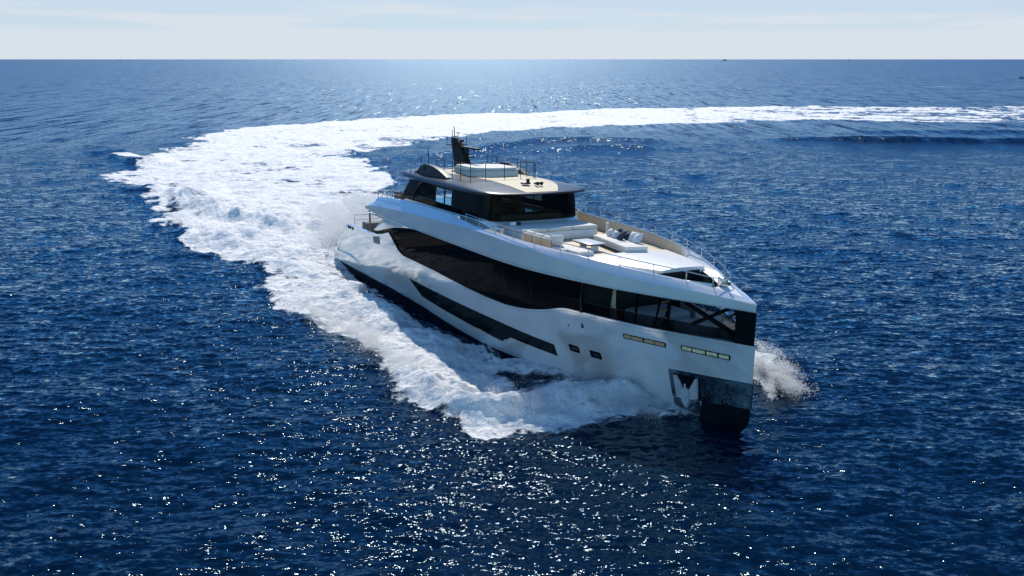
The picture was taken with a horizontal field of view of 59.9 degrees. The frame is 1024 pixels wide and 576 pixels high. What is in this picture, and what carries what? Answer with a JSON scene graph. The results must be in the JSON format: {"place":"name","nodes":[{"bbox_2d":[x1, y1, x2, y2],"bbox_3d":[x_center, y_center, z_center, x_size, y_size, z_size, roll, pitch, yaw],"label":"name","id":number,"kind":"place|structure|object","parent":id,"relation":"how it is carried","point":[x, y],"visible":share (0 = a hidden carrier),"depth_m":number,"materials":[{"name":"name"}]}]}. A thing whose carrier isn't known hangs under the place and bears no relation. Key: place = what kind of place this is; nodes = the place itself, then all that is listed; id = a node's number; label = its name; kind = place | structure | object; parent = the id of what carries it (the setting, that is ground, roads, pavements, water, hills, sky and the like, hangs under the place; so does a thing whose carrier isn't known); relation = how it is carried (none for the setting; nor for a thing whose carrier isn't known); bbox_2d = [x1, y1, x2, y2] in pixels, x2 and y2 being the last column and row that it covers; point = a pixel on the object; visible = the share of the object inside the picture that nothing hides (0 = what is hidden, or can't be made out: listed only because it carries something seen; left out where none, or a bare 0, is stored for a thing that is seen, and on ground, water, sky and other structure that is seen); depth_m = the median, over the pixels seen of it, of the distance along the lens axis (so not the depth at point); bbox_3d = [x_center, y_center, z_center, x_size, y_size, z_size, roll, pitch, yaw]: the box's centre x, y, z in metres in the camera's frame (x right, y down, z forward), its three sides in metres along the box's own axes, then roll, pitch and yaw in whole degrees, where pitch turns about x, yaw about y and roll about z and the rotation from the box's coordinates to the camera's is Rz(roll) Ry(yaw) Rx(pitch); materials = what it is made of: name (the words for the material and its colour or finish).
{"place":"outdoors","nodes":[
{"label":"outdoors","id":0,"kind":"place"},
{"bbox_2d":[394,191,402,198],"bbox_3d":[-7.745,-6.226,60.822,0.680,0.894,0.602,1,13,0],"label":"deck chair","id":1,"kind":"object","parent":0,"point":[397,196],"visible":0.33,"depth_m":60.53,"materials":[{"name":"grey fabric"}]},
{"bbox_2d":[0,59,1023,575],"bbox_3d":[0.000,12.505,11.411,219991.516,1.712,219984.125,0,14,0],"label":"water","id":2,"kind":"structure","parent":0,"point":[168,407],"depth_m":46.82,"materials":[{"name":"water"}]},
{"bbox_2d":[334,127,757,432],"bbox_3d":[-0.307,-2.960,53.759,8.837,12.753,41.900,-6,15,-29],"label":"motor yacht","id":3,"kind":"object","parent":2,"relation":"on","point":[461,260],"visible":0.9,"depth_m":44.49,"materials":[{"name":"white paint"}]},
{"bbox_2d":[413,182,434,200],"bbox_3d":[-5.552,-6.206,56.171,0.075,1.000,3.450,-6,15,-29],"label":"side window","id":4,"kind":"structure","parent":3,"relation":"in","point":[427,191],"depth_m":55.87,"materials":[{"name":"black glass"}]},
{"bbox_2d":[455,164,517,176],"bbox_3d":[-1.565,-7.349,55.325,3.150,0.520,3.450,-6,15,-29],"label":"roof sunbed","id":5,"kind":"object","parent":3,"relation":"on","point":[493,170],"visible":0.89,"depth_m":54.18,"materials":[{"name":"white fabric"}]},
{"bbox_2d":[523,230,574,251],"bbox_3d":[2.083,-2.254,44.965,1.128,0.818,4.165,-6,15,-29],"label":"sofa","id":6,"kind":"object","parent":3,"relation":"on","point":[541,242],"visible":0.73,"depth_m":44.90,"materials":[{"name":"white fabric"}]},
{"bbox_2d":[551,236,563,244],"bbox_3d":[2.271,-2.393,44.412,0.620,0.520,0.312,-1,41,-9],"label":"bolster cushion","id":7,"kind":"object","parent":6,"relation":"on","point":[558,238],"visible":0.88,"depth_m":44.26,"materials":[{"name":"white fabric"}]},
{"bbox_2d":[504,220,597,232],"bbox_3d":[2.166,-3.411,49.222,4.860,0.200,2.100,-6,15,-29],"label":"sun mattress","id":8,"kind":"object","parent":3,"relation":"on","point":[555,226],"visible":0.93,"depth_m":48.80,"materials":[{"name":"white fabric"}]},
{"bbox_2d":[567,248,593,256],"bbox_3d":[3.332,-1.666,43.430,0.950,0.390,1.100,-6,15,-29],"label":"ottoman","id":9,"kind":"object","parent":3,"relation":"on","point":[581,251],"visible":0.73,"depth_m":43.09,"materials":[{"name":"grey fabric"}]},
{"bbox_2d":[572,238,605,250],"bbox_3d":[3.952,-2.196,45.790,1.000,0.425,1.620,-6,15,-29],"label":"coffee table","id":10,"kind":"object","parent":3,"relation":"on","point":[593,244],"visible":0.89,"depth_m":45.45,"materials":[{"name":"grey metal"}]},
{"bbox_2d":[593,234,647,252],"bbox_3d":[5.645,-2.291,46.025,1.347,0.471,4.068,-5,15,-19],"label":"chaise sofa","id":11,"kind":"object","parent":3,"relation":"on","point":[623,245],"visible":0.88,"depth_m":45.11,"materials":[{"name":"grey fabric"}]},
{"bbox_2d":[607,228,612,235],"bbox_3d":[5.218,-2.939,47.295,0.300,0.440,0.440,32,17,-12],"label":"scatter cushion","id":12,"kind":"object","parent":11,"relation":"on","point":[609,232],"visible":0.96,"depth_m":47.13,"materials":[{"name":"grey fabric"}]},
{"bbox_2d":[611,230,619,238],"bbox_3d":[5.451,-2.800,46.696,0.300,0.440,0.440,31,4,-34],"label":"scatter cushion","id":13,"kind":"object","parent":11,"relation":"on","point":[615,233],"visible":0.99,"depth_m":46.54,"materials":[{"name":"grey fabric"}]},
{"bbox_2d":[617,233,624,240],"bbox_3d":[5.670,-2.666,46.122,0.300,0.440,0.440,31,-7,-17],"label":"scatter cushion","id":14,"kind":"object","parent":11,"relation":"on","point":[621,236],"visible":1,"depth_m":45.96,"materials":[{"name":"blue fabric"}]},
{"bbox_2d":[624,231,630,239],"bbox_3d":[6.030,-2.697,46.254,0.300,0.460,0.460,32,23,-10],"label":"scatter cushion","id":15,"kind":"object","parent":11,"relation":"on","point":[627,235],"visible":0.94,"depth_m":46.10,"materials":[{"name":"black fabric"}]},
{"bbox_2d":[628,231,638,241],"bbox_3d":[6.262,-2.630,45.767,0.300,0.580,0.580,31,-8,-29],"label":"scatter cushion","id":16,"kind":"object","parent":11,"relation":"on","point":[631,236],"visible":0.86,"depth_m":45.68,"materials":[{"name":"grey fabric"}]},
{"bbox_2d":[632,233,642,243],"bbox_3d":[6.404,-2.518,45.285,0.300,0.580,0.580,31,-13,-25],"label":"scatter cushion","id":17,"kind":"object","parent":11,"relation":"on","point":[637,238],"visible":0.99,"depth_m":45.09,"materials":[{"name":"grey fabric"}]},
{"bbox_2d":[81,105,1023,440],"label":"wake foam","id":18,"kind":"object","parent":2,"relation":"on","point":[227,193],"visible":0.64,"depth_m":88.50,"materials":[{"name":"liquid"}]},
{"bbox_2d":[270,191,393,259],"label":"stern spray","id":19,"kind":"object","parent":18,"relation":"on","point":[341,218],"visible":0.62,"depth_m":79.05,"materials":[{"name":"white liquid"}]},
{"bbox_2d":[280,292,694,426],"bbox_3d":[-5.201,3.121,45.899,31.345,1.345,9.855,12,19,40],"label":"bow spray","id":20,"kind":"object","parent":18,"relation":"on","point":[314,310],"visible":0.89,"depth_m":40.64,"materials":[{"name":"white liquid"}]},
{"bbox_2d":[753,337,819,398],"bbox_3d":[12.129,2.742,46.660,4.058,1.824,13.180,-4,15,-16],"label":"bow spray","id":21,"kind":"object","parent":2,"relation":"on","point":[782,378],"visible":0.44,"depth_m":43.00,"materials":[{"name":"white liquid"}]},
{"bbox_2d":[0,0,1023,58],"label":"sky","id":22,"kind":"structure","parent":0,"point":[29,29],"materials":[{"name":"white"}]},
{"bbox_2d":[510,222,520,225],"bbox_3d":[0.183,-3.534,48.702,0.590,0.180,0.260,-6,15,-29],"label":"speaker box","id":23,"kind":"object","parent":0,"point":[514,223],"visible":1,"depth_m":48.58,"materials":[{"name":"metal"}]}
]}

